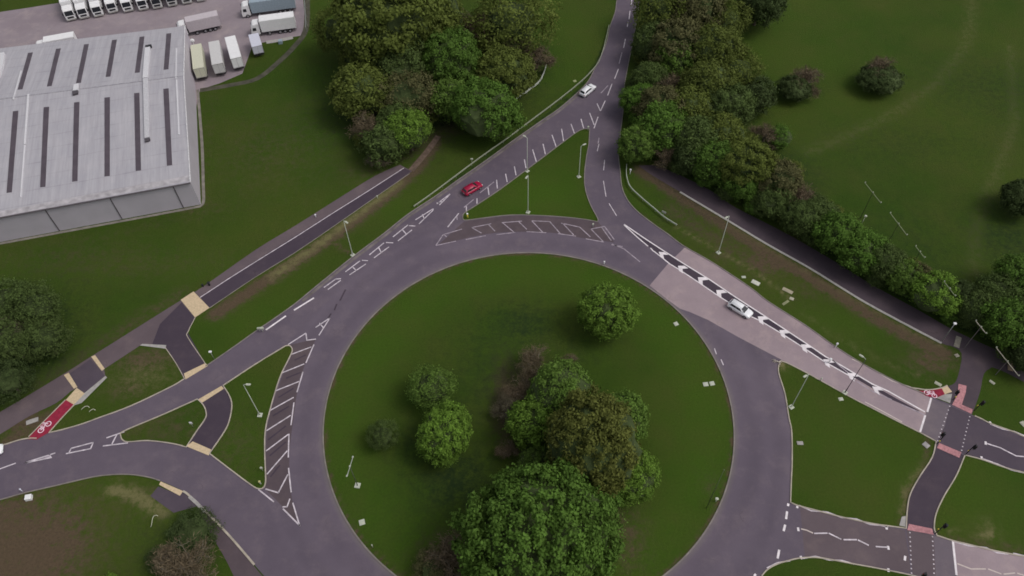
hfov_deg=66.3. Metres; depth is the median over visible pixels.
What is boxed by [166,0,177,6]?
lorry
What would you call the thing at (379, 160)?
bare tree
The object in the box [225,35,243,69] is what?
trailer
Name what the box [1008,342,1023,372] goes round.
broadleaf tree
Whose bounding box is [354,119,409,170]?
broadleaf tree
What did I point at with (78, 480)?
kerb
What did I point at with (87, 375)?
path junction
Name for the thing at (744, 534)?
road
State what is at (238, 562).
footpath
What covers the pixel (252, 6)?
lorry
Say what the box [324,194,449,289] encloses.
road marking
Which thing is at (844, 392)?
street lamp
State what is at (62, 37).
lorry
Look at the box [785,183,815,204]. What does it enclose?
bare tree
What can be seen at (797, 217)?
broadleaf tree
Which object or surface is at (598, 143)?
road marking
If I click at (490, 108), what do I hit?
broadleaf tree
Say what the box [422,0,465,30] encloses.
broadleaf tree
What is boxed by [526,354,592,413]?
broadleaf tree
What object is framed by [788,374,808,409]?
street lamp
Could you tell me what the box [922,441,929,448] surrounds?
inspection cover
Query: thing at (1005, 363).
crossarm pole
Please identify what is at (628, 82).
bush
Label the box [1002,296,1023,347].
broadleaf tree
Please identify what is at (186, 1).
lorry
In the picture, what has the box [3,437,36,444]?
kerb
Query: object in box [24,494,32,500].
utility box
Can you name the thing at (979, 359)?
footpath
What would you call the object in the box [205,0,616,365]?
kerb
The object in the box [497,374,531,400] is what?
bare tree
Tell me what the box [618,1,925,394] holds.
kerb
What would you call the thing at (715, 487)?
lamp column
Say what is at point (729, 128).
broadleaf tree
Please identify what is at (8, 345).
broadleaf tree
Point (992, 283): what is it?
broadleaf tree
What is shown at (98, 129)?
warehouse
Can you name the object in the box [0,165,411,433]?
footpath
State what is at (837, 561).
kerb
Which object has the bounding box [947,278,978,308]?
broadleaf tree
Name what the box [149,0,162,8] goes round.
lorry
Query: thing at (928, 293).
broadleaf tree
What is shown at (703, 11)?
broadleaf tree
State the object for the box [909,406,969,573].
crossing studs
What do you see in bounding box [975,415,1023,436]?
kerb
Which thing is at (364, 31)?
broadleaf tree
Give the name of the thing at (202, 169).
pavement
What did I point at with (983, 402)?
traffic light
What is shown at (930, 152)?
ground
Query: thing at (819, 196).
bush
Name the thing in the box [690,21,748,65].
broadleaf tree
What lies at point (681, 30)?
broadleaf tree
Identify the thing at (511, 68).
broadleaf tree
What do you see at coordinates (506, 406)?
bare tree
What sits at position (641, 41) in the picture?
broadleaf tree
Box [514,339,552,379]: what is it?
bare tree
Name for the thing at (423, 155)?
dirt path
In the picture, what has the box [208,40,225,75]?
trailer
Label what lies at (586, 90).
car
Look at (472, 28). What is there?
bare tree
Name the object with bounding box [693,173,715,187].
bush
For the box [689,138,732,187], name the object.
broadleaf tree
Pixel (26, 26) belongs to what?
yard
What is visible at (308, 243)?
path edging
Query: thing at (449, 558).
bush
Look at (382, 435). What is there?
broadleaf tree
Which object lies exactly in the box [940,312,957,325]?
bush
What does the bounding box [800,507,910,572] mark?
road patch
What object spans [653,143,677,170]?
bare tree
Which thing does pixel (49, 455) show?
road marking
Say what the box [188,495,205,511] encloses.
kerb
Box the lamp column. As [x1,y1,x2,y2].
[706,469,724,507]
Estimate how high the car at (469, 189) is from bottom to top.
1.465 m
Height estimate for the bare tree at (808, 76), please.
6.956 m
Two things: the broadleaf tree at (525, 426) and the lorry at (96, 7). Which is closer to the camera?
the broadleaf tree at (525, 426)
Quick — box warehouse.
[0,25,200,241]
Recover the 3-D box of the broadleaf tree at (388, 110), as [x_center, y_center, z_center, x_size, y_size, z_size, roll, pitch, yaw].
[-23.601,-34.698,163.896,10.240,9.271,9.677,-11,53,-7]
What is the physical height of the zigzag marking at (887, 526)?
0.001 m
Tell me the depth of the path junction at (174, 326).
136.12 m
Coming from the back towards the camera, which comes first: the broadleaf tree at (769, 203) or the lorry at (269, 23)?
the lorry at (269, 23)
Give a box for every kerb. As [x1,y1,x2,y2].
[0,474,159,499]
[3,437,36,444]
[48,379,183,432]
[120,399,206,447]
[182,490,254,565]
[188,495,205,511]
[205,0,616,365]
[209,345,292,488]
[322,252,734,575]
[462,128,598,221]
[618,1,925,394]
[761,557,915,575]
[778,361,936,528]
[933,455,1023,556]
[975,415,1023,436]
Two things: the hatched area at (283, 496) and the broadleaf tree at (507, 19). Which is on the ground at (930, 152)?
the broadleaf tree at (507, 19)
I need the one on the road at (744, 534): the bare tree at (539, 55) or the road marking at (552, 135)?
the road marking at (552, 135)
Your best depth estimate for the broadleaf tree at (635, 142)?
157.17 m
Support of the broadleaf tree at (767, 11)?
on the ground at (930, 152)
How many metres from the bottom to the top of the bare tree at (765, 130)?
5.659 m
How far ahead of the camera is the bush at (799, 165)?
155.70 m
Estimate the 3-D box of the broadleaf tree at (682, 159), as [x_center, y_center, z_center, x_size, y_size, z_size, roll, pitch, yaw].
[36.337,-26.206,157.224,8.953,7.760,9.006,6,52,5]
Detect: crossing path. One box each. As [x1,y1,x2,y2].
[189,389,230,451]
[907,443,963,532]
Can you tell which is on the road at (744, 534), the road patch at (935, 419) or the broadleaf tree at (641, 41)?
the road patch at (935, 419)
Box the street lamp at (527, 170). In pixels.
[523,135,528,172]
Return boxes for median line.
[624,224,924,411]
[624,225,854,378]
[832,360,924,414]
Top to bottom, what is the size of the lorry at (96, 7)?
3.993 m
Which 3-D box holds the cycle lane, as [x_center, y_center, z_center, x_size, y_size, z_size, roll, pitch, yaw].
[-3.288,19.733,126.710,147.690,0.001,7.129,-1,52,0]
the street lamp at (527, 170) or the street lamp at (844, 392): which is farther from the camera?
the street lamp at (527, 170)
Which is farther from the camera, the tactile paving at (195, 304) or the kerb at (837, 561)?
the tactile paving at (195, 304)
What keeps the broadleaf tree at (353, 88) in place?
on the ground at (930, 152)
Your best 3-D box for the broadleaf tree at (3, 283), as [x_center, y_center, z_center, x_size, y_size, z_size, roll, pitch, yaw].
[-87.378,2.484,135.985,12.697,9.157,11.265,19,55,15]
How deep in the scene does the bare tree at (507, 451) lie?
120.19 m
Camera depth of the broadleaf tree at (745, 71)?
168.75 m
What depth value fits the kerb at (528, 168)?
155.62 m
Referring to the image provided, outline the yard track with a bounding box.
[200,0,309,91]
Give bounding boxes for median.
[630,229,918,410]
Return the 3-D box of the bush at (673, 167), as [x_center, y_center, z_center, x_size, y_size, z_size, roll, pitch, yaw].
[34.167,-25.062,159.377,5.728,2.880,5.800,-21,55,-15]
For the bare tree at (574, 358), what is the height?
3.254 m
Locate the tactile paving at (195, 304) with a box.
[64,291,951,495]
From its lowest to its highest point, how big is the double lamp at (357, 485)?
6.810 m
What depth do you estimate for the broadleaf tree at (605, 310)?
130.01 m
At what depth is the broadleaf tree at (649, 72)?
170.42 m
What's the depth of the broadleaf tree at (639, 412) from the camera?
119.41 m
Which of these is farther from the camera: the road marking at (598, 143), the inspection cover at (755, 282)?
the road marking at (598, 143)
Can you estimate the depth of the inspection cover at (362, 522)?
115.40 m
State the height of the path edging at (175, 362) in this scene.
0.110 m
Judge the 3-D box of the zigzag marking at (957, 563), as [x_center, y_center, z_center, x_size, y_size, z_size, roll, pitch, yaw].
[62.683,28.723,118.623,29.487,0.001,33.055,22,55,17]
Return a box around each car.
[0,444,3,453]
[461,181,482,195]
[579,84,595,96]
[727,299,752,318]
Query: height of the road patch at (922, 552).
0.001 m
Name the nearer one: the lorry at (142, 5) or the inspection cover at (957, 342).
the inspection cover at (957, 342)
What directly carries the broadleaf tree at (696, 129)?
on the ground at (930, 152)
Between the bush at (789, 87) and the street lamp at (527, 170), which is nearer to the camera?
the street lamp at (527, 170)
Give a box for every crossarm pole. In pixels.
[860,182,881,218]
[889,212,907,240]
[964,320,986,347]
[995,346,1019,375]
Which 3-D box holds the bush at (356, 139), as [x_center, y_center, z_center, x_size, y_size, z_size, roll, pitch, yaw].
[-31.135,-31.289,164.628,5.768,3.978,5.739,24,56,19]
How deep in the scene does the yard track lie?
184.90 m
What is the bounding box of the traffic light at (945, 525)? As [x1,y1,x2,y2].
[935,523,947,533]
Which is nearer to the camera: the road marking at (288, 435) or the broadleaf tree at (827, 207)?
the road marking at (288, 435)
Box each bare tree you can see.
[0,315,48,338]
[147,531,222,575]
[344,110,381,138]
[364,154,391,168]
[460,9,491,50]
[490,393,519,425]
[493,438,519,459]
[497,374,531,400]
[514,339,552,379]
[521,43,557,70]
[561,352,579,362]
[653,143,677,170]
[656,72,682,89]
[748,121,777,150]
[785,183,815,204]
[789,64,824,97]
[866,55,899,77]
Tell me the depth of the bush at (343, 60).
178.22 m
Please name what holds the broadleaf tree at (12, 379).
on the ground at (930, 152)
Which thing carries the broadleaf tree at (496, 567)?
on the ground at (930, 152)
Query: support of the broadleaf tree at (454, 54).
on the ground at (930, 152)
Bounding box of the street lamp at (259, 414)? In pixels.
[243,383,262,416]
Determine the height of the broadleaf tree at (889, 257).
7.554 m
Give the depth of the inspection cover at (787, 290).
140.83 m
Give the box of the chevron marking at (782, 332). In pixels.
[659,252,881,394]
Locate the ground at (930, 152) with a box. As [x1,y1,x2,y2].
[0,0,1023,575]
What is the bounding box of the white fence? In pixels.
[519,66,545,97]
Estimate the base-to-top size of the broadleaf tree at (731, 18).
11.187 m
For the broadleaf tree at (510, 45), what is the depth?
177.59 m
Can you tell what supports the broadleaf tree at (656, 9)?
on the ground at (930, 152)
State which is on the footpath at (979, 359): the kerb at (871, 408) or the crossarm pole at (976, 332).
the crossarm pole at (976, 332)
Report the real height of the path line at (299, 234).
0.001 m
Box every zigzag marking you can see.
[766,424,1023,568]
[801,359,1023,575]
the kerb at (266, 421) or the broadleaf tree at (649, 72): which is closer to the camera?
the kerb at (266, 421)
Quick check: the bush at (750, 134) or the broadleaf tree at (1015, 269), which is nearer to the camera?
the broadleaf tree at (1015, 269)
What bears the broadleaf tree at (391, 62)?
on the ground at (930, 152)
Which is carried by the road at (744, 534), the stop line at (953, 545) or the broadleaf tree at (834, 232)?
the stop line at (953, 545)
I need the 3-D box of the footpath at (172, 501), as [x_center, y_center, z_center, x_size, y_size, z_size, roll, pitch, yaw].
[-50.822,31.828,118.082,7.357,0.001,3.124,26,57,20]
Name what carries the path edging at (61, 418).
on the ground at (930, 152)
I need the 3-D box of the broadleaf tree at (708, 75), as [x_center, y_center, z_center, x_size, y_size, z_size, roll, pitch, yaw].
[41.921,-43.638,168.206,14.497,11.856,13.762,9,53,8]
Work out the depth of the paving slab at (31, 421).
126.46 m
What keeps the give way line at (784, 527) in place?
on the road at (744, 534)
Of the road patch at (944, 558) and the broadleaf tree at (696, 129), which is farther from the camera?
the broadleaf tree at (696, 129)
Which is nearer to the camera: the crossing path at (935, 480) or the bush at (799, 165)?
the crossing path at (935, 480)
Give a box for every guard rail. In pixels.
[414,26,608,206]
[626,164,676,225]
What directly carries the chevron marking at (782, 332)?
on the median
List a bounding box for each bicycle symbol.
[38,421,50,432]
[924,390,936,397]
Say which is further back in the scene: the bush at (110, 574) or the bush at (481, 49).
the bush at (481, 49)
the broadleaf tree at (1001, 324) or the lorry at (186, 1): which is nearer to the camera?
the broadleaf tree at (1001, 324)
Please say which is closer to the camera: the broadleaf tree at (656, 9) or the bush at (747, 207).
the bush at (747, 207)
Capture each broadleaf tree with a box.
[0,275,41,318]
[0,309,44,367]
[0,357,38,405]
[4,279,64,325]
[11,312,77,366]
[309,7,345,55]
[325,60,393,122]
[327,0,452,63]
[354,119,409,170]
[364,418,399,451]
[367,37,427,83]
[374,69,436,120]
[374,100,417,126]
[382,105,433,150]
[404,363,458,414]
[415,397,473,468]
[421,25,482,83]
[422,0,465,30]
[425,75,464,124]
[446,455,627,575]
[448,74,526,140]
[457,519,499,575]
[461,0,562,54]
[472,44,540,102]
[485,33,536,55]
[502,391,555,450]
[516,444,550,468]
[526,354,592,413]
[542,382,643,497]
[576,280,641,341]
[599,483,624,517]
[609,387,650,441]
[614,122,658,163]
[617,82,654,114]
[618,447,661,511]
[627,0,689,28]
[629,83,685,120]
[630,19,668,61]
[631,61,669,87]
[633,98,687,151]
[644,16,702,63]
[653,39,696,77]
[664,0,727,26]
[671,113,720,155]
[671,141,704,176]
[673,57,739,93]
[673,83,714,117]
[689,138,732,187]
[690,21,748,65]
[706,78,758,124]
[708,111,748,146]
[709,0,754,36]
[718,134,781,187]
[720,172,763,202]
[723,45,767,87]
[736,0,789,29]
[740,74,779,115]
[750,182,796,220]
[756,152,806,197]
[762,121,794,149]
[777,197,826,238]
[806,197,840,217]
[809,209,865,255]
[836,227,892,276]
[867,242,907,284]
[884,258,922,295]
[909,268,966,318]
[914,261,934,279]
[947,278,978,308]
[953,286,1000,328]
[976,270,1023,303]
[978,295,1023,350]
[990,250,1023,298]
[997,177,1023,217]
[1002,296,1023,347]
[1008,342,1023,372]
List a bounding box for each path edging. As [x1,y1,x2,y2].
[28,400,64,436]
[49,405,73,431]
[165,348,184,378]
[186,318,205,364]
[209,173,409,307]
[679,191,941,343]
[912,385,947,389]
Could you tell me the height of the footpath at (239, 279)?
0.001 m
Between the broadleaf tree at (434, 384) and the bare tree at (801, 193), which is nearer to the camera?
the broadleaf tree at (434, 384)
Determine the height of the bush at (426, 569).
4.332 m
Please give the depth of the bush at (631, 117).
166.42 m
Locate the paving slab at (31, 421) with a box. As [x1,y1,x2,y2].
[26,417,37,424]
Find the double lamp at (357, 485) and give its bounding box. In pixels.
[346,456,360,487]
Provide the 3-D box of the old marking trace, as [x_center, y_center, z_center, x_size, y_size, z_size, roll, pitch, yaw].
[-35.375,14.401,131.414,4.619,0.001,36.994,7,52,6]
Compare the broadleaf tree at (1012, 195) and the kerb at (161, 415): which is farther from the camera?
the broadleaf tree at (1012, 195)
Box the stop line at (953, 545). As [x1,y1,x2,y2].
[919,398,957,574]
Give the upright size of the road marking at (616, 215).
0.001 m
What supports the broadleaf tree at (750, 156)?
on the ground at (930, 152)
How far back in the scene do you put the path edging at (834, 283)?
143.62 m
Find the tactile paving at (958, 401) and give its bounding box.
[907,384,972,534]
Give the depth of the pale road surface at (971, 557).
110.72 m
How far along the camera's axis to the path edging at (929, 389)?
128.03 m
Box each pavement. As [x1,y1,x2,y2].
[0,89,204,244]
[266,36,292,43]
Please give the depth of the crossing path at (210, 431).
126.22 m
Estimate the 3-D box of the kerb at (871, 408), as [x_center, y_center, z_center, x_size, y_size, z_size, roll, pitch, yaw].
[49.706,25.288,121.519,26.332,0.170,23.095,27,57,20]
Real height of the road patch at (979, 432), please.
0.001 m
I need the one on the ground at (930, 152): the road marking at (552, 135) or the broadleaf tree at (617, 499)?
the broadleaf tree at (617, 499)
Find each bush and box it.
[106,570,116,575]
[143,544,176,575]
[164,506,225,556]
[337,48,363,68]
[351,130,365,147]
[410,543,459,575]
[419,109,438,123]
[419,530,464,575]
[475,38,491,58]
[624,77,635,87]
[627,112,642,124]
[633,53,646,63]
[664,157,687,175]
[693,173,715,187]
[743,113,755,125]
[743,199,761,215]
[745,132,762,142]
[774,74,814,102]
[780,156,806,179]
[805,190,829,201]
[826,200,843,212]
[854,63,906,96]
[863,273,885,288]
[898,289,911,298]
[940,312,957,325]
[954,316,978,330]
[993,346,1013,365]
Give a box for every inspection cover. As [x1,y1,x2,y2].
[359,519,364,525]
[751,279,759,285]
[782,287,792,293]
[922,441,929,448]
[954,336,961,347]
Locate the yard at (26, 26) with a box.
[0,0,303,105]
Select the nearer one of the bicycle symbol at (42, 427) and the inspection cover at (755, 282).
the bicycle symbol at (42, 427)
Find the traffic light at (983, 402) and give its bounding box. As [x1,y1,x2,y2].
[974,400,985,410]
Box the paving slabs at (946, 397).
[74,344,951,526]
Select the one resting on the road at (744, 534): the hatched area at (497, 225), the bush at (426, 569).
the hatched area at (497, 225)
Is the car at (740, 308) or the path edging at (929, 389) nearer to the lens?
the path edging at (929, 389)
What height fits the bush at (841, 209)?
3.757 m
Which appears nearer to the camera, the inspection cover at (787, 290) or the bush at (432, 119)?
the inspection cover at (787, 290)
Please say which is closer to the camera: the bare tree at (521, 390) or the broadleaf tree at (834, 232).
the bare tree at (521, 390)
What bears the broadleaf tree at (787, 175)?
on the ground at (930, 152)
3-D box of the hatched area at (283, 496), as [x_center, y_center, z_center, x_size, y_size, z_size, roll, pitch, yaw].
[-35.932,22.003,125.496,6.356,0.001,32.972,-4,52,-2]
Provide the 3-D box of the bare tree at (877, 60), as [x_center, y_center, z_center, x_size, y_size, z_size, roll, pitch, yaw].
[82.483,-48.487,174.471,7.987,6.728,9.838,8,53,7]
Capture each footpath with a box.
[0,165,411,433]
[151,486,195,512]
[201,168,410,306]
[201,513,261,575]
[640,165,1023,413]
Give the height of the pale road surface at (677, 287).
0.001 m
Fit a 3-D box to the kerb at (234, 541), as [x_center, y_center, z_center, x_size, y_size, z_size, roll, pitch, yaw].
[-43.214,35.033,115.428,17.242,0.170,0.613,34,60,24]
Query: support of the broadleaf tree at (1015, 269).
on the ground at (930, 152)
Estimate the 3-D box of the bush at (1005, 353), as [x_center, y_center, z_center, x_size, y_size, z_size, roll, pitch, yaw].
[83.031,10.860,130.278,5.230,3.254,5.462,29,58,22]
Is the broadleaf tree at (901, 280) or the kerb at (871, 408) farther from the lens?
the broadleaf tree at (901, 280)
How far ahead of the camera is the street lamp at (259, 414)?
123.82 m
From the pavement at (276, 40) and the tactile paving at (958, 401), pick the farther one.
the pavement at (276, 40)
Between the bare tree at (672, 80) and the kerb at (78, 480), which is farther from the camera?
the bare tree at (672, 80)
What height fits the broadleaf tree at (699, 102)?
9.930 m
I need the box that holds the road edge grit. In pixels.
[301,93,578,301]
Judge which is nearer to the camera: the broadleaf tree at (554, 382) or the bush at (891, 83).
the broadleaf tree at (554, 382)
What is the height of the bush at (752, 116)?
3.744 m
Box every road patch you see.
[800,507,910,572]
[907,530,935,575]
[921,399,949,440]
[934,536,954,575]
[937,406,1023,471]
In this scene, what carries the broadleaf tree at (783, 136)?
on the ground at (930, 152)
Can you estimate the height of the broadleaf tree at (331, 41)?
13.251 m
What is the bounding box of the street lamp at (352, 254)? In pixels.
[344,221,354,256]
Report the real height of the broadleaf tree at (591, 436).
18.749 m
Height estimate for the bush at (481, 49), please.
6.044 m
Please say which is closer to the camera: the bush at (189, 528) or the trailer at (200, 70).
the bush at (189, 528)
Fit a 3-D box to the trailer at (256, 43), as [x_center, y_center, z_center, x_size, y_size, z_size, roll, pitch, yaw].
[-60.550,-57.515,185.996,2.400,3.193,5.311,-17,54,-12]
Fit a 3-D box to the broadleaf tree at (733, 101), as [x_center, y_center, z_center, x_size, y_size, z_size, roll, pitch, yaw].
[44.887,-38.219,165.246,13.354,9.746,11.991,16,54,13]
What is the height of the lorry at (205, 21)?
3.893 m
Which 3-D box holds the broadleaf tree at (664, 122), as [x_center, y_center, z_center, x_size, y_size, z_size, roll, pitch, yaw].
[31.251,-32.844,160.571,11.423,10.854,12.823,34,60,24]
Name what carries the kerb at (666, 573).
on the ground at (930, 152)
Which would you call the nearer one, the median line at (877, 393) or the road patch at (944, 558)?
the road patch at (944, 558)
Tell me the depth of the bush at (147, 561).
111.52 m
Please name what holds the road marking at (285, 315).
on the road at (744, 534)
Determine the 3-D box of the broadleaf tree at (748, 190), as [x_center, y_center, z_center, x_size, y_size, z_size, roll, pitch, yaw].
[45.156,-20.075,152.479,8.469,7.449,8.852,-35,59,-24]
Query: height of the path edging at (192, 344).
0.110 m
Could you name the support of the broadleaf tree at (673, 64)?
on the ground at (930, 152)
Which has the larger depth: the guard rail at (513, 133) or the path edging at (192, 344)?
the guard rail at (513, 133)
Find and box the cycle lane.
[29,388,944,438]
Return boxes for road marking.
[0,432,127,468]
[258,318,329,525]
[266,297,313,329]
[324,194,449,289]
[436,217,622,246]
[448,0,631,226]
[464,53,639,261]
[597,144,723,364]
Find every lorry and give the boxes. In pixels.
[36,31,76,43]
[59,0,76,20]
[73,0,89,18]
[88,0,104,16]
[104,0,118,13]
[119,0,133,11]
[135,0,148,10]
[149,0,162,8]
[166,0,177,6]
[176,10,220,34]
[181,0,191,3]
[241,0,295,17]
[250,11,296,35]
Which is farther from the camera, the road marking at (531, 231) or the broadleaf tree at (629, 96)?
the broadleaf tree at (629, 96)
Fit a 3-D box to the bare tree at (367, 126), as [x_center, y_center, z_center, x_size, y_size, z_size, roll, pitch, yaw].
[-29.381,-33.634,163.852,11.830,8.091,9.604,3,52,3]
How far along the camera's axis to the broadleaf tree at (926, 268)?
136.65 m
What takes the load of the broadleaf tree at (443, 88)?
on the ground at (930, 152)
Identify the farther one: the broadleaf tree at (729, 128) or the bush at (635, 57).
the bush at (635, 57)
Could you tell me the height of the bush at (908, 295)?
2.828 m
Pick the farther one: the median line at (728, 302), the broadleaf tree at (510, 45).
the broadleaf tree at (510, 45)
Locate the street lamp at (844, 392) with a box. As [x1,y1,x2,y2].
[842,354,865,394]
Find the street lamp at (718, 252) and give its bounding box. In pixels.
[716,216,729,254]
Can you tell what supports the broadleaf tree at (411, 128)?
on the ground at (930, 152)
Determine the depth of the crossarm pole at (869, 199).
146.82 m
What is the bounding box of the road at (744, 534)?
[0,0,1019,575]
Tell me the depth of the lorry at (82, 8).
194.96 m
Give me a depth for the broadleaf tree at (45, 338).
129.95 m
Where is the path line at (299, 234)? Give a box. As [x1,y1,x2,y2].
[200,168,403,297]
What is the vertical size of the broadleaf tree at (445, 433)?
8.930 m
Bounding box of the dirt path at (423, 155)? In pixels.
[409,135,440,170]
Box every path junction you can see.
[70,359,103,392]
[152,302,204,377]
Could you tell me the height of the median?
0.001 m
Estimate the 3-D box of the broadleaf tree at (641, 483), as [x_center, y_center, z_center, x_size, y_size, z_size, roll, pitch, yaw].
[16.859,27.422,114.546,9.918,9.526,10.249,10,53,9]
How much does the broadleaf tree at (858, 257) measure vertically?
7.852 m
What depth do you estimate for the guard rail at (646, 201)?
154.09 m
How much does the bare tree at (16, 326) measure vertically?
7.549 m
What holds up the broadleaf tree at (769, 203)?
on the ground at (930, 152)
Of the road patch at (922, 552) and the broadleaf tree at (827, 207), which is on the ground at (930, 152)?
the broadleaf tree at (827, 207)
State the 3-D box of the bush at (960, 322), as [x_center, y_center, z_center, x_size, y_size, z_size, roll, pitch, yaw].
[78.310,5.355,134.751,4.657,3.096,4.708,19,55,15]
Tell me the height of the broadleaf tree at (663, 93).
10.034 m
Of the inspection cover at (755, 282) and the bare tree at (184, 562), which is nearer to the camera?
the bare tree at (184, 562)
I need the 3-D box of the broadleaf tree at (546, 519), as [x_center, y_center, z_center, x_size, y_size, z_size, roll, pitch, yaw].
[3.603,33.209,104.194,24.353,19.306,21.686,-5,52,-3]
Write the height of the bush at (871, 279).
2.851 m
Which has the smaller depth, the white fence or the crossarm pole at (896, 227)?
the crossarm pole at (896, 227)
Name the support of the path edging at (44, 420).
on the ground at (930, 152)
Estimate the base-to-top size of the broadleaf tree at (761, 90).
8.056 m
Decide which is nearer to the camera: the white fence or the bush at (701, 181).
the bush at (701, 181)
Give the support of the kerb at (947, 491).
on the ground at (930, 152)
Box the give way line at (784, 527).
[753,421,990,575]
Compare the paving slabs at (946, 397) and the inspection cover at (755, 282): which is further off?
the inspection cover at (755, 282)
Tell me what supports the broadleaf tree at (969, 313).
on the ground at (930, 152)
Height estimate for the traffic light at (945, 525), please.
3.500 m
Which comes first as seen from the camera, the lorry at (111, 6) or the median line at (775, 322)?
the median line at (775, 322)
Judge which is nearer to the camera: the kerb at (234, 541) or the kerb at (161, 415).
the kerb at (234, 541)
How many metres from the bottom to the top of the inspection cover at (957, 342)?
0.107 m
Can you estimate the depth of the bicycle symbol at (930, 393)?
127.53 m
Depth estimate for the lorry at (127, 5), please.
196.61 m
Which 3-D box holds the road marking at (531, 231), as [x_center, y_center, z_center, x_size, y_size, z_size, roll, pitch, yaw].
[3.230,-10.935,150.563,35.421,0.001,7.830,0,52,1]
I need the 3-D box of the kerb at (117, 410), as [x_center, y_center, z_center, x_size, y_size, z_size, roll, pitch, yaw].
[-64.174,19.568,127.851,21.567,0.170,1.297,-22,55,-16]
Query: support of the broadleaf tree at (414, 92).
on the ground at (930, 152)
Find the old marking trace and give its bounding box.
[268,289,345,476]
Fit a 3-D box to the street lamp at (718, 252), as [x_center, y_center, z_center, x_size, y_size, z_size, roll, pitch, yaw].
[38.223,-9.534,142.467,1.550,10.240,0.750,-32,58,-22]
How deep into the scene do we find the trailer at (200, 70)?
179.68 m
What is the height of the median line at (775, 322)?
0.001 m
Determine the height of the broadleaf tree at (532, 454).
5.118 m
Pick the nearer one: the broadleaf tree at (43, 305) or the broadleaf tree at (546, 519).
the broadleaf tree at (546, 519)
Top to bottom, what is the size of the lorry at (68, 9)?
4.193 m
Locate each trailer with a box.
[190,43,207,79]
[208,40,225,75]
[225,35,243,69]
[248,33,263,55]
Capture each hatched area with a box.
[265,340,314,520]
[440,216,613,243]
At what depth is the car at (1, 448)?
122.95 m
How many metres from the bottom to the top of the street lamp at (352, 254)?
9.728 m
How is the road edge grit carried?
on the road at (744, 534)
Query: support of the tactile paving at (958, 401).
on the crossing path at (935, 480)
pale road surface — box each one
[650,248,929,430]
[954,542,1023,575]
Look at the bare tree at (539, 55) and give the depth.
177.41 m

